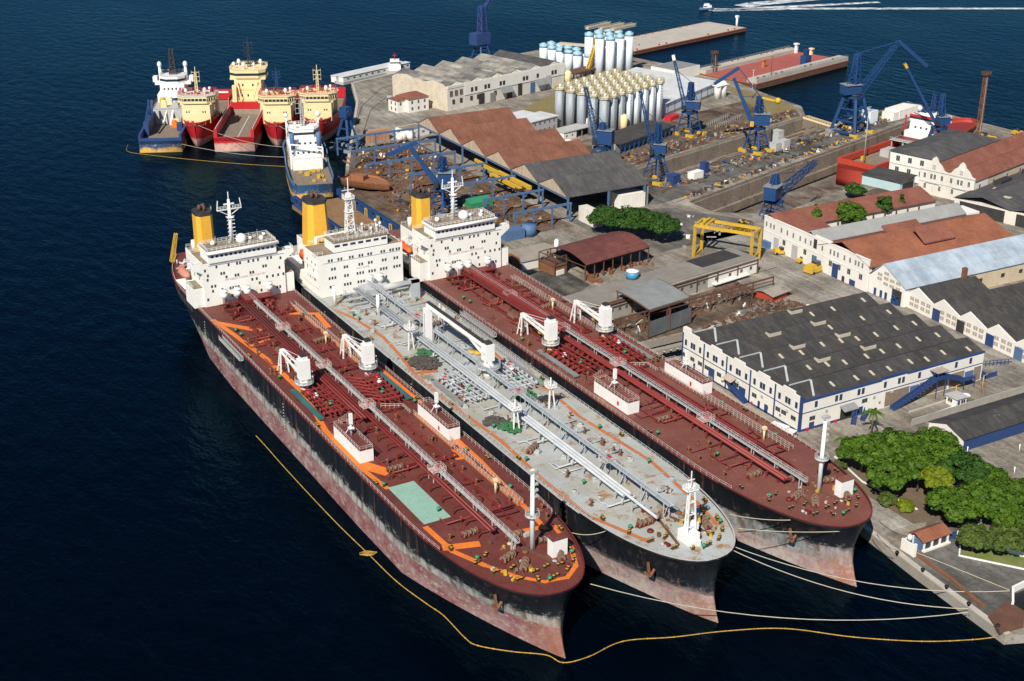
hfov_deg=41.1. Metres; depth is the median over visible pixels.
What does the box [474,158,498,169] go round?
travelling crane
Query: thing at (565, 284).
coal yard
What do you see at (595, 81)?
silo
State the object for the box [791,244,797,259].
door
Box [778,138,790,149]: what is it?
tank block
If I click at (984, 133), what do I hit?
forklift
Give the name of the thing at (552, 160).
open hall
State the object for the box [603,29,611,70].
silo
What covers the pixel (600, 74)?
silo
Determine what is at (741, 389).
door
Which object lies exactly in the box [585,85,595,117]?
silo
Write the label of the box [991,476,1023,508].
broadleaf tree
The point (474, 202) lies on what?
tarp tent
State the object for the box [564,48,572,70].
silo
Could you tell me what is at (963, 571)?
mooring line
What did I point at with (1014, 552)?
wall
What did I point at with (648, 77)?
silo
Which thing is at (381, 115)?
yard
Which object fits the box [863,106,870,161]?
lamp pole
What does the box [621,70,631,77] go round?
silo
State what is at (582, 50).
silo
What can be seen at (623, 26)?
conveyor walkway
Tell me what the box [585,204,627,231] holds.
broadleaf tree
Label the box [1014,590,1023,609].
dock floor
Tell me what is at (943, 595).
quay wall
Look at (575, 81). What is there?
silo
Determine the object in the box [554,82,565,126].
silo
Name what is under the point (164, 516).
water
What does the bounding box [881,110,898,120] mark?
site hut
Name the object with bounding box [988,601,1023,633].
steel platform
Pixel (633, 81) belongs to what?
silo
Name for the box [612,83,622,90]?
silo
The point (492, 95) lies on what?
door
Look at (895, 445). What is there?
broadleaf tree
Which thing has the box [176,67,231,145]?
supply ship
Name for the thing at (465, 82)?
old warehouse
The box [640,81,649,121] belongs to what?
silo
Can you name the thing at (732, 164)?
steel stock
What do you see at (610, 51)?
silo
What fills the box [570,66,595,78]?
loading platform
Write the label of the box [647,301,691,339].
sheet screen
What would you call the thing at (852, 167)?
workboat
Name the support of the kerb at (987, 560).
on the yard at (1005, 576)
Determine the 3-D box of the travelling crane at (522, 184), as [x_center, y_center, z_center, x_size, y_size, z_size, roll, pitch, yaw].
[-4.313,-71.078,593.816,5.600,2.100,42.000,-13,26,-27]
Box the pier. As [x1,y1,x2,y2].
[624,15,745,54]
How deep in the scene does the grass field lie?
743.32 m
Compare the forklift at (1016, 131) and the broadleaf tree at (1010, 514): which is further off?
the forklift at (1016, 131)
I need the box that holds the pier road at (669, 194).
[645,114,909,204]
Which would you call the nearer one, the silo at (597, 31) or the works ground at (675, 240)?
the works ground at (675, 240)
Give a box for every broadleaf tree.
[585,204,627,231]
[607,205,661,234]
[636,211,681,240]
[834,434,887,471]
[836,200,866,223]
[845,182,867,197]
[865,458,912,491]
[868,427,915,462]
[875,196,892,213]
[899,194,906,203]
[899,452,937,491]
[909,426,964,462]
[919,465,954,488]
[924,485,982,523]
[936,451,990,483]
[953,475,1011,519]
[956,522,995,551]
[980,463,1009,482]
[983,502,1023,527]
[986,522,1023,553]
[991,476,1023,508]
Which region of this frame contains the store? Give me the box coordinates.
[508,242,559,270]
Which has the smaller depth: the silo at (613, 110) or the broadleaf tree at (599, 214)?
the broadleaf tree at (599, 214)
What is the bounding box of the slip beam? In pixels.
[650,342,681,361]
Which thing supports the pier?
on the water
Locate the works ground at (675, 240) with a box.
[571,207,755,256]
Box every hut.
[538,248,566,275]
[753,283,791,301]
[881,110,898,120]
[885,101,922,119]
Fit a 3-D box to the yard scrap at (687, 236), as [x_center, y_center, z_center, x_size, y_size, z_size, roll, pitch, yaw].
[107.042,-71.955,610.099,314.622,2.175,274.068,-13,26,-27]
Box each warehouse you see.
[392,50,564,110]
[681,292,984,431]
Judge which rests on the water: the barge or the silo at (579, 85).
the barge
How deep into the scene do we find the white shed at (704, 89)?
757.92 m
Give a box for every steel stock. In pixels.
[342,142,554,227]
[648,126,830,195]
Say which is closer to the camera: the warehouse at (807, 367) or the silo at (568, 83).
the warehouse at (807, 367)
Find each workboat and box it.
[387,53,402,73]
[836,93,976,184]
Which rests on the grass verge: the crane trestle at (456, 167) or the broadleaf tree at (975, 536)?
the broadleaf tree at (975, 536)
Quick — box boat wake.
[711,0,1021,10]
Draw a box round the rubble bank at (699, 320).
[614,281,759,341]
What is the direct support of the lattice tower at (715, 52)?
on the barge
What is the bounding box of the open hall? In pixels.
[418,107,648,218]
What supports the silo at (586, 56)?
on the ground at (1006, 454)
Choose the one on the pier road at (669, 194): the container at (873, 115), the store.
the container at (873, 115)
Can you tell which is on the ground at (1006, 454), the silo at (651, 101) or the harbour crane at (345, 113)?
the silo at (651, 101)
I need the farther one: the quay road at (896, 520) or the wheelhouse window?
the wheelhouse window
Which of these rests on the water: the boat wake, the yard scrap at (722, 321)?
the boat wake
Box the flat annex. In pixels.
[651,61,699,76]
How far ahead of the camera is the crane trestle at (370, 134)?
657.70 m
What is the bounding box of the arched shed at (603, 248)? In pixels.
[547,231,649,280]
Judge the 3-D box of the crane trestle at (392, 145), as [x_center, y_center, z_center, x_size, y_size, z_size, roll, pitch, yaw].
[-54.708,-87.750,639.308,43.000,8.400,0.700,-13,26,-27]
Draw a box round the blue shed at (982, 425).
[928,393,1023,450]
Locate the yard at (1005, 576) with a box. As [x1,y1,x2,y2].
[905,526,1023,614]
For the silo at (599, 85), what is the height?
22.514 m
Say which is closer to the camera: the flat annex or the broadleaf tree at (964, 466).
the broadleaf tree at (964, 466)
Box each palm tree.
[834,436,849,446]
[861,408,884,431]
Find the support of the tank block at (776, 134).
on the pier road at (669, 194)
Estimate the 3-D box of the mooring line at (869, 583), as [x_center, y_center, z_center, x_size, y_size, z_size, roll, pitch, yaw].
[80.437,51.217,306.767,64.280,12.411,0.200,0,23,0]
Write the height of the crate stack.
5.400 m
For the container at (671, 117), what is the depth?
714.48 m
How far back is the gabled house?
590.81 m
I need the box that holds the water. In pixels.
[0,0,1023,680]
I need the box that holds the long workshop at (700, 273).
[563,248,759,317]
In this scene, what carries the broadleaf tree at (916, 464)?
on the garden soil
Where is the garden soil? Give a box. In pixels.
[843,458,1023,523]
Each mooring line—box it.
[183,144,271,156]
[571,531,604,534]
[591,584,967,620]
[729,514,784,520]
[733,550,968,608]
[734,546,1006,591]
[739,528,839,531]
[871,521,892,555]
[917,552,1008,589]
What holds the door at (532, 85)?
in the old warehouse at (465, 82)
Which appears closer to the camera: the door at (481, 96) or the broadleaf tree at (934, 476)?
the broadleaf tree at (934, 476)
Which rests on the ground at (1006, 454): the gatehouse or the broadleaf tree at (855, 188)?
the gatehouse
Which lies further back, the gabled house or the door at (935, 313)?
the gabled house
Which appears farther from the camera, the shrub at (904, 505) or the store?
the store
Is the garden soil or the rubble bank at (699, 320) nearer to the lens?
the garden soil
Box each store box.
[578,204,602,227]
[609,187,644,208]
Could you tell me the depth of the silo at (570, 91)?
691.06 m
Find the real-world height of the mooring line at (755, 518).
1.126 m
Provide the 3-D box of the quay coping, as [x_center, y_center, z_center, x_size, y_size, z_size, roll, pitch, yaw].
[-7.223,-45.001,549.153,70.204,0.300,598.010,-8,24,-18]
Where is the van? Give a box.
[772,421,796,437]
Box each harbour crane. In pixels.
[329,105,364,153]
[387,141,460,216]
[468,0,492,58]
[583,87,614,152]
[639,91,668,186]
[671,55,705,137]
[713,67,780,155]
[753,160,817,219]
[826,40,927,138]
[903,63,950,136]
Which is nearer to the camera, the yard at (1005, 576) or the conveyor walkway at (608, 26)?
the yard at (1005, 576)
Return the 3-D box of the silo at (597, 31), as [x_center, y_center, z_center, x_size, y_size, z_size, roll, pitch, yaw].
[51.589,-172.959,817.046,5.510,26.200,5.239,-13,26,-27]
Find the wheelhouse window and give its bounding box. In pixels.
[910,116,951,121]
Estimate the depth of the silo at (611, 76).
712.61 m
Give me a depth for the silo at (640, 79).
707.24 m
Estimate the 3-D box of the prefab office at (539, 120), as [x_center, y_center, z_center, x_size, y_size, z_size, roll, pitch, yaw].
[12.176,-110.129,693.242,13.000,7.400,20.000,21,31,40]
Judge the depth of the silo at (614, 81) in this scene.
702.72 m
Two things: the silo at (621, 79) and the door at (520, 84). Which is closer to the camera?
the silo at (621, 79)
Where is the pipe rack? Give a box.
[706,113,741,127]
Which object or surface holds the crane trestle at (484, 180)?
on the stock yard at (397, 218)
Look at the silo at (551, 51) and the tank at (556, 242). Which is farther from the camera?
the silo at (551, 51)
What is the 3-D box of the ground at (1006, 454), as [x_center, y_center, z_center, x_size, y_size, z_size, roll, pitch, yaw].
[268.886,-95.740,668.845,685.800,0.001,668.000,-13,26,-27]
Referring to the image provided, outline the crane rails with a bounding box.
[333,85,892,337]
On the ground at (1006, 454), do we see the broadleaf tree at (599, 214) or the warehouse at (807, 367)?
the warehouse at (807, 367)
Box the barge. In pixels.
[700,43,847,89]
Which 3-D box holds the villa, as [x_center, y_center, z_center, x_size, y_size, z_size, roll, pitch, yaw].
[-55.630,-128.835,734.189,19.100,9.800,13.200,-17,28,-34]
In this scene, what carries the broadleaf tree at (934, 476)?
on the garden soil
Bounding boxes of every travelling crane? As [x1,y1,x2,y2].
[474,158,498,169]
[481,163,531,190]
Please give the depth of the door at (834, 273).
496.45 m
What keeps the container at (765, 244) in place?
on the ground at (1006, 454)
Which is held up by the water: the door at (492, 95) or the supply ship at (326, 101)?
the supply ship at (326, 101)
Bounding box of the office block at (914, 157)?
[889,129,1000,182]
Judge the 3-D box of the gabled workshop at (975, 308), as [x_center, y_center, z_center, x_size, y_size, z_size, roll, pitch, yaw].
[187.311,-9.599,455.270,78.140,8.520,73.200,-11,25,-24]
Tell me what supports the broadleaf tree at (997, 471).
on the garden soil
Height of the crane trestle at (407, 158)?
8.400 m
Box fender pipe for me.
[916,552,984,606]
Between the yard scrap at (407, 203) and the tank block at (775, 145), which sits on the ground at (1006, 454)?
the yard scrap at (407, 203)
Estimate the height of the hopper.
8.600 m
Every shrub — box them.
[811,203,821,216]
[834,458,847,468]
[876,491,898,507]
[896,498,914,512]
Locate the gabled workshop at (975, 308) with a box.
[907,276,1023,362]
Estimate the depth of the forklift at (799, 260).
511.03 m
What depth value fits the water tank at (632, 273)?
477.47 m
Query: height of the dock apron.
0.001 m
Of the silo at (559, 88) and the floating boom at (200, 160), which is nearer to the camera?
the floating boom at (200, 160)
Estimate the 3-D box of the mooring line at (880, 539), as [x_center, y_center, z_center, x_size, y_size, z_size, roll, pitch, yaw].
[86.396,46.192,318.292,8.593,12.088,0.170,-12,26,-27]
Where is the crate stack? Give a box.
[363,127,388,142]
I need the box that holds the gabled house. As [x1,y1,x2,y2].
[918,132,1023,199]
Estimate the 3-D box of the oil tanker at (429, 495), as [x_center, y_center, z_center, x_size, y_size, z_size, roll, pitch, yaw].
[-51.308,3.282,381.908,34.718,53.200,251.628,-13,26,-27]
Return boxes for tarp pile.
[396,131,414,139]
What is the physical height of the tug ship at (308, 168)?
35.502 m
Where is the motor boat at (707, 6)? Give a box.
[699,3,713,10]
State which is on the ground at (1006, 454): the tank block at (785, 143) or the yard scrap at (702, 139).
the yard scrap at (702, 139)
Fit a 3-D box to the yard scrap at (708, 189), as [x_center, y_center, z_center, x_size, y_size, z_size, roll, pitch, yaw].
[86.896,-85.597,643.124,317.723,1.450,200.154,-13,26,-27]
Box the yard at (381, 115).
[359,87,434,140]
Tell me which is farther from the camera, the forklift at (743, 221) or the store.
the forklift at (743, 221)
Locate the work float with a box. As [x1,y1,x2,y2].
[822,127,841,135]
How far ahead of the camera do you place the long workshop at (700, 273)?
483.85 m
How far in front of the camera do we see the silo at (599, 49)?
802.25 m
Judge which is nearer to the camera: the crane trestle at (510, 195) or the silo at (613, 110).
the crane trestle at (510, 195)
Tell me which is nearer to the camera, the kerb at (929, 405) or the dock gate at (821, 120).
the kerb at (929, 405)
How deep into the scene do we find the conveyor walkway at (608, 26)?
806.44 m
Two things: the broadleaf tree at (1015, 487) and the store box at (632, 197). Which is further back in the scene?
the store box at (632, 197)
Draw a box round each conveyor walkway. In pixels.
[558,42,605,48]
[586,21,610,29]
[598,22,624,30]
[610,22,635,30]
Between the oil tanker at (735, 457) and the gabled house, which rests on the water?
the oil tanker at (735, 457)
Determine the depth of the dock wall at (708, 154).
679.13 m
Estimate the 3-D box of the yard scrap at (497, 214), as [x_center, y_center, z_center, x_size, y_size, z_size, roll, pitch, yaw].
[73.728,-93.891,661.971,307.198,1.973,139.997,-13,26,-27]
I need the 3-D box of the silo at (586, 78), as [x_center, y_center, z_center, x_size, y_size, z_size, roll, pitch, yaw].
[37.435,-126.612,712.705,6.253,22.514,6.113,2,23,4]
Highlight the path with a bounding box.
[925,518,964,545]
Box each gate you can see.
[803,114,836,126]
[949,531,956,538]
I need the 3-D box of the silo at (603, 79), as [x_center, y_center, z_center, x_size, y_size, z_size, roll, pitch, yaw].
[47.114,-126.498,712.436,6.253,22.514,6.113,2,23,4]
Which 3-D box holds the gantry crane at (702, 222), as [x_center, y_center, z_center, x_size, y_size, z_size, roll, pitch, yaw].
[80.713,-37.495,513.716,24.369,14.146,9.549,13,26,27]
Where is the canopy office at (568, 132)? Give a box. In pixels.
[556,123,597,139]
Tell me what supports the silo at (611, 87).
on the ground at (1006, 454)
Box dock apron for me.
[582,95,799,164]
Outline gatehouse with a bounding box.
[945,390,968,405]
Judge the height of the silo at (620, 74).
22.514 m
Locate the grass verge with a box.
[958,542,1023,567]
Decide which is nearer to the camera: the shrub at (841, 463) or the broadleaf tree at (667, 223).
the shrub at (841, 463)
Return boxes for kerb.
[834,456,917,509]
[908,399,945,412]
[958,545,1023,569]
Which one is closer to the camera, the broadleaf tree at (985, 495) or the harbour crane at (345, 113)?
the broadleaf tree at (985, 495)
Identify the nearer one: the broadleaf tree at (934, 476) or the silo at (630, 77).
the broadleaf tree at (934, 476)
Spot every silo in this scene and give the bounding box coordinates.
[539,42,547,58]
[548,44,555,62]
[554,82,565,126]
[556,46,564,62]
[563,80,573,124]
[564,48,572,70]
[565,85,576,125]
[571,78,581,84]
[572,47,580,50]
[573,50,581,74]
[574,83,584,123]
[576,87,586,132]
[579,76,589,82]
[581,49,583,66]
[582,80,592,88]
[584,31,593,74]
[584,53,592,76]
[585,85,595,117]
[587,74,597,81]
[587,89,599,134]
[591,78,600,84]
[594,29,602,38]
[594,33,603,73]
[594,72,605,79]
[594,83,603,89]
[596,87,607,127]
[598,76,608,82]
[598,92,610,126]
[601,81,611,88]
[602,70,612,77]
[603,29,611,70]
[603,85,615,92]
[604,31,613,71]
[605,35,614,70]
[605,74,616,81]
[607,90,618,130]
[609,78,619,85]
[611,68,620,74]
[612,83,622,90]
[613,72,623,79]
[614,30,622,67]
[614,33,623,71]
[615,87,626,129]
[616,76,627,82]
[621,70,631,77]
[621,81,630,88]
[623,31,633,70]
[623,74,634,81]
[623,85,634,126]
[627,78,638,86]
[631,72,642,79]
[631,83,642,124]
[635,76,645,82]
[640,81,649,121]
[644,74,653,80]
[646,79,657,120]
[654,77,664,120]
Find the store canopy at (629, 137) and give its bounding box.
[592,120,675,153]
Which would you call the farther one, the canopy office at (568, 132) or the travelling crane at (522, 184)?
the canopy office at (568, 132)
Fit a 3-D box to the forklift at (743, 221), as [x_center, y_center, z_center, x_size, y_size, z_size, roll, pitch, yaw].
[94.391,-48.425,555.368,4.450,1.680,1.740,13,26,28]
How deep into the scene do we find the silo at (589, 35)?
805.83 m
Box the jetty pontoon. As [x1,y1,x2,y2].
[330,61,409,84]
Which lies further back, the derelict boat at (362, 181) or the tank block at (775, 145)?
the tank block at (775, 145)
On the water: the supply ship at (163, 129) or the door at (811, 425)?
the supply ship at (163, 129)
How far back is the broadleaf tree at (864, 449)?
356.92 m
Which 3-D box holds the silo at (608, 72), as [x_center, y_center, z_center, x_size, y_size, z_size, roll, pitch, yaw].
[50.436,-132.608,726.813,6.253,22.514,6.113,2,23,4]
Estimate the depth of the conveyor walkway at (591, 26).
813.63 m
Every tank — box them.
[501,222,536,241]
[554,239,558,246]
[620,114,627,128]
[626,268,638,279]
[712,81,728,98]
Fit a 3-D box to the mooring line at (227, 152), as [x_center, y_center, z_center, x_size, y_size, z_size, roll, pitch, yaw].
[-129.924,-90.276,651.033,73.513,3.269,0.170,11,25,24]
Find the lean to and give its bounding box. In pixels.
[861,166,917,190]
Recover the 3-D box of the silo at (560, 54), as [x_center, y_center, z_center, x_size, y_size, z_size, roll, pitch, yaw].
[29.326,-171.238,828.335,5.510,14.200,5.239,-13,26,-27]
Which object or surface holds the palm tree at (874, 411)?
on the ground at (1006, 454)
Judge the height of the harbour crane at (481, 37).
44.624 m
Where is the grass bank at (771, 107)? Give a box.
[727,86,796,113]
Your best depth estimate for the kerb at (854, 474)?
356.30 m
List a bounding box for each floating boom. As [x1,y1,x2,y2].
[126,148,284,166]
[256,436,994,662]
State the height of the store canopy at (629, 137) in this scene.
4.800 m
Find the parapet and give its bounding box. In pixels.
[1011,581,1023,604]
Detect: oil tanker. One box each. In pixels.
[170,192,584,657]
[285,178,735,622]
[386,170,872,586]
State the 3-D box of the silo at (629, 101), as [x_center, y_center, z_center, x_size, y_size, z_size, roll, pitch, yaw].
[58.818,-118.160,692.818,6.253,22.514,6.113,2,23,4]
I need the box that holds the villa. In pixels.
[388,91,428,112]
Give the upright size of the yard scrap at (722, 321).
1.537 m
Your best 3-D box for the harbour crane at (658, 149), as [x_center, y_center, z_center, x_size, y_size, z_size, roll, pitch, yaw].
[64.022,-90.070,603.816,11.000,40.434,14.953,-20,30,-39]
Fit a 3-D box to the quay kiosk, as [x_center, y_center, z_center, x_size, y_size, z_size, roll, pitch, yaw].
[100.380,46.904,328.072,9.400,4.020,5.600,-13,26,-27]
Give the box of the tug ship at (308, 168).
[283,97,333,197]
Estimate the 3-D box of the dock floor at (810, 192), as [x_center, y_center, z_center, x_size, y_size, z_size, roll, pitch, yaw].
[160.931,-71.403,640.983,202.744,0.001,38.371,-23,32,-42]
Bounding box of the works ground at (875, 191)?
[839,188,888,200]
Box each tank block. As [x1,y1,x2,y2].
[769,141,780,151]
[770,128,783,141]
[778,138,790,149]
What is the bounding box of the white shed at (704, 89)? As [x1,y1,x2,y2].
[626,67,714,115]
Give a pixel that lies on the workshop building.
(855, 254)
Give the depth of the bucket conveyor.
806.51 m
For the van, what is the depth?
378.63 m
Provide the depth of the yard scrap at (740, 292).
613.03 m
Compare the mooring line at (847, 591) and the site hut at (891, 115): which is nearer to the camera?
the mooring line at (847, 591)
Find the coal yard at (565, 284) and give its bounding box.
[525,270,589,296]
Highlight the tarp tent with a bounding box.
[461,195,492,208]
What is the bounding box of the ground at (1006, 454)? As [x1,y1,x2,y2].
[344,50,1023,634]
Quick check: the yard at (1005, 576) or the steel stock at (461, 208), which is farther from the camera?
the steel stock at (461, 208)
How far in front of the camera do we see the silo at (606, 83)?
697.96 m
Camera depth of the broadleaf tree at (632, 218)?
530.99 m
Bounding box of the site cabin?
[395,123,428,137]
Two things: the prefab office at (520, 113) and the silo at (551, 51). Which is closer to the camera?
the prefab office at (520, 113)
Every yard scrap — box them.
[351,109,800,334]
[352,110,889,335]
[354,139,805,334]
[355,113,878,221]
[358,110,881,221]
[358,113,882,248]
[362,111,791,212]
[362,122,875,331]
[370,111,881,218]
[381,124,853,207]
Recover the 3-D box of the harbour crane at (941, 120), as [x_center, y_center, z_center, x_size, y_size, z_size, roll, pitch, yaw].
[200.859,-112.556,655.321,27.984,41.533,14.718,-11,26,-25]
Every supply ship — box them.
[138,48,193,152]
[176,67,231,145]
[213,36,268,151]
[257,67,302,146]
[298,65,345,141]
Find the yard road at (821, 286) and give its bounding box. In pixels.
[696,227,1023,387]
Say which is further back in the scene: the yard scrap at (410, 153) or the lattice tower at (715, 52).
the lattice tower at (715, 52)
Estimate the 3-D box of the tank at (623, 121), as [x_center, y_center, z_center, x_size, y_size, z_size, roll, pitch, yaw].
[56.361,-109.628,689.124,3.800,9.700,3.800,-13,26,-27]
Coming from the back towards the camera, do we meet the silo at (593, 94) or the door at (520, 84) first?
the door at (520, 84)
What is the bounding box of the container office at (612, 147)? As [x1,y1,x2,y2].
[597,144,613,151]
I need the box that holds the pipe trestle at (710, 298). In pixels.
[613,276,773,332]
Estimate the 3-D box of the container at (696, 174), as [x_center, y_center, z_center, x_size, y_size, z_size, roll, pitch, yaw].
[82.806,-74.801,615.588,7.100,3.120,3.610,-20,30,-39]
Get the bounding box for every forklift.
[738,219,749,223]
[772,246,784,254]
[796,256,802,263]
[803,259,822,274]
[977,132,996,137]
[1011,128,1023,134]
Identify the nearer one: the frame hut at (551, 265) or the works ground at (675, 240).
the frame hut at (551, 265)
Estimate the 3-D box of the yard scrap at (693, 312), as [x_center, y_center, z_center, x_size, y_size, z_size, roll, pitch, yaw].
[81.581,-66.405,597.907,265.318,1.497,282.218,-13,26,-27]
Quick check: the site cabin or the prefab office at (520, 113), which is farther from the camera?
the prefab office at (520, 113)
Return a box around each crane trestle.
[336,127,413,155]
[352,138,435,167]
[366,151,455,175]
[409,162,484,191]
[448,175,515,204]
[482,189,543,214]
[513,202,571,225]
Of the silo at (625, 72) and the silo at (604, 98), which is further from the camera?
the silo at (625, 72)
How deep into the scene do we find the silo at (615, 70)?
726.85 m
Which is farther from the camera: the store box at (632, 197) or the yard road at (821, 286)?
the store box at (632, 197)
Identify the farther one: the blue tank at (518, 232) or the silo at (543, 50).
the silo at (543, 50)
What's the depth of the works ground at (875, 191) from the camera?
595.43 m
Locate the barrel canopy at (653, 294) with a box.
[616,278,690,321]
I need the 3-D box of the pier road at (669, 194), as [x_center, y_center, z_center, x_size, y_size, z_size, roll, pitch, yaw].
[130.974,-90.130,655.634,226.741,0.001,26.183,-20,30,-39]
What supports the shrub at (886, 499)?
on the garden soil
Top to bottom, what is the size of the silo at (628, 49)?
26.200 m
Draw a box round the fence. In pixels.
[981,358,1012,378]
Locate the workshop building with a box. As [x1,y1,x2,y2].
[763,186,1012,291]
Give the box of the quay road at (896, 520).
[866,496,912,533]
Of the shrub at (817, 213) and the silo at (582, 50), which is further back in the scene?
the silo at (582, 50)
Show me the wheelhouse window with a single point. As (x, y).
(913, 117)
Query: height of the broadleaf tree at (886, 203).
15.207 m
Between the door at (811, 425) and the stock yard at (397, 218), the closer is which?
the door at (811, 425)
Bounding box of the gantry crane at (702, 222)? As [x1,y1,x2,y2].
[692,217,761,260]
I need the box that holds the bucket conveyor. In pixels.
[586,39,594,68]
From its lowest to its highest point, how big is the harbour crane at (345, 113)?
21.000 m
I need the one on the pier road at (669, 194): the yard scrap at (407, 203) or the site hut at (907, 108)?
the site hut at (907, 108)
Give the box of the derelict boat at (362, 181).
[340,173,389,191]
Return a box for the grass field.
[519,94,554,113]
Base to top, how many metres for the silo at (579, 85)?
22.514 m
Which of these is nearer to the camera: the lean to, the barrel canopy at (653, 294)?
the barrel canopy at (653, 294)
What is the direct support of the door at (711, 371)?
in the warehouse at (807, 367)
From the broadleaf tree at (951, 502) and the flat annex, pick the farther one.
the flat annex
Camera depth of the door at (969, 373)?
412.02 m
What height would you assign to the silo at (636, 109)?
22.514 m
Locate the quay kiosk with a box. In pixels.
[908,523,951,552]
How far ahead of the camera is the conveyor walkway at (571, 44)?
813.47 m
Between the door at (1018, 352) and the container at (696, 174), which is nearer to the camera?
the door at (1018, 352)
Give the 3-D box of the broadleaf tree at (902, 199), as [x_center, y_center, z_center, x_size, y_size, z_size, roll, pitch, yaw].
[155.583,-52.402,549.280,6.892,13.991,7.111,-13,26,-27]
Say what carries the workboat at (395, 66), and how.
on the water
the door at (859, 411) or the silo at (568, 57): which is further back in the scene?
the silo at (568, 57)
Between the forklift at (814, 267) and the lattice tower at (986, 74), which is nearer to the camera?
the forklift at (814, 267)
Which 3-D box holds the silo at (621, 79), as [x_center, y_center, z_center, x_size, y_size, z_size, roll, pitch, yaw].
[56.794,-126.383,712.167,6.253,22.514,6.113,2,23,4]
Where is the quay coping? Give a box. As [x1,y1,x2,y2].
[346,74,1009,634]
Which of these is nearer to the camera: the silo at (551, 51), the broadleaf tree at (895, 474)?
the broadleaf tree at (895, 474)
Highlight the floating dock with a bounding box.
[291,188,399,230]
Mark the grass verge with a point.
(993, 555)
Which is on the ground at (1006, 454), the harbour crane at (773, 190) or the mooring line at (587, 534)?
the harbour crane at (773, 190)
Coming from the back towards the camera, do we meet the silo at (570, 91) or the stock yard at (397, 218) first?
the silo at (570, 91)
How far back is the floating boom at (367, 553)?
298.72 m
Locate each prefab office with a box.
[513,110,533,116]
[516,111,558,129]
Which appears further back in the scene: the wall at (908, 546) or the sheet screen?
the sheet screen
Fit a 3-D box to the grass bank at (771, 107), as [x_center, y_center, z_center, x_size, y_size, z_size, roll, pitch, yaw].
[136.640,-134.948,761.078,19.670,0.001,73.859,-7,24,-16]
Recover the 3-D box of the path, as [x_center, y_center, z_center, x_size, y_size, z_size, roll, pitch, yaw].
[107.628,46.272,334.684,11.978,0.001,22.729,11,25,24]
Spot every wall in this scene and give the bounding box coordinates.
[351,85,1023,644]
[638,116,829,178]
[689,121,976,212]
[900,534,917,557]
[911,386,1023,425]
[957,531,1023,556]
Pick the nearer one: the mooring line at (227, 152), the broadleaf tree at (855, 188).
the broadleaf tree at (855, 188)
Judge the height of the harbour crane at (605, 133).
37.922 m
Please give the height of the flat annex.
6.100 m
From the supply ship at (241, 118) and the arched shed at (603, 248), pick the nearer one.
the arched shed at (603, 248)
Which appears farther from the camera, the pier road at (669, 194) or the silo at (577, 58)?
the silo at (577, 58)
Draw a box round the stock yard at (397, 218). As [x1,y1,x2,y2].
[345,141,573,232]
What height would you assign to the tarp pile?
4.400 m
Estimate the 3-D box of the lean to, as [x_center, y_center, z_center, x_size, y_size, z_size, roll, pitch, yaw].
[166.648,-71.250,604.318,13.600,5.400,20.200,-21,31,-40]
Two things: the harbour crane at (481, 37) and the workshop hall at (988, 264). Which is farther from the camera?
the harbour crane at (481, 37)
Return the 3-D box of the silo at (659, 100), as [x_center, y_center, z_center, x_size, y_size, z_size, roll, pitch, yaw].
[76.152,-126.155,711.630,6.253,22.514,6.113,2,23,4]
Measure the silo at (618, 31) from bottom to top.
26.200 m
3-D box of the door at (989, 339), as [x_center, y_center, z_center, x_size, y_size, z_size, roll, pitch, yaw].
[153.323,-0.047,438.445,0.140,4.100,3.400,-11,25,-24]
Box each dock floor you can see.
[737,174,844,213]
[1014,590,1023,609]
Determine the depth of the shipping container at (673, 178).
606.57 m
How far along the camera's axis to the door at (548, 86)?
780.74 m
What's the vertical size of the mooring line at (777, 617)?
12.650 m
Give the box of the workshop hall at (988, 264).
[868,234,1023,306]
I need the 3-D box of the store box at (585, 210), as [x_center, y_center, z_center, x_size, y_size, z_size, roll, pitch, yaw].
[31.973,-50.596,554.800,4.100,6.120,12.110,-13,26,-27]
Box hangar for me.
[953,169,1023,227]
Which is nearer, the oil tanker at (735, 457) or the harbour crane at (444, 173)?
the oil tanker at (735, 457)
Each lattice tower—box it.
[711,50,718,71]
[975,70,991,134]
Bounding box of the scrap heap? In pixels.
[584,259,652,282]
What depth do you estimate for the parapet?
309.01 m
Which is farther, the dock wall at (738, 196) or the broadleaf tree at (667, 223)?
the dock wall at (738, 196)
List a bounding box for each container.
[664,113,678,120]
[688,169,703,179]
[761,239,770,248]
[859,108,878,123]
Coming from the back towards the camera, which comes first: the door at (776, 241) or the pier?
the pier
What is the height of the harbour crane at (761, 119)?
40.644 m
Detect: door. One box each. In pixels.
[479,93,483,104]
[490,92,495,101]
[518,83,521,95]
[530,82,534,92]
[546,75,550,89]
[708,367,714,380]
[739,386,745,395]
[773,237,778,248]
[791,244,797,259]
[809,421,813,429]
[831,263,837,278]
[849,279,854,286]
[854,406,862,415]
[909,384,918,399]
[932,308,939,321]
[956,319,964,333]
[963,370,973,383]
[985,333,993,347]
[1013,346,1022,361]
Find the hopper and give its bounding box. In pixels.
[564,70,570,80]

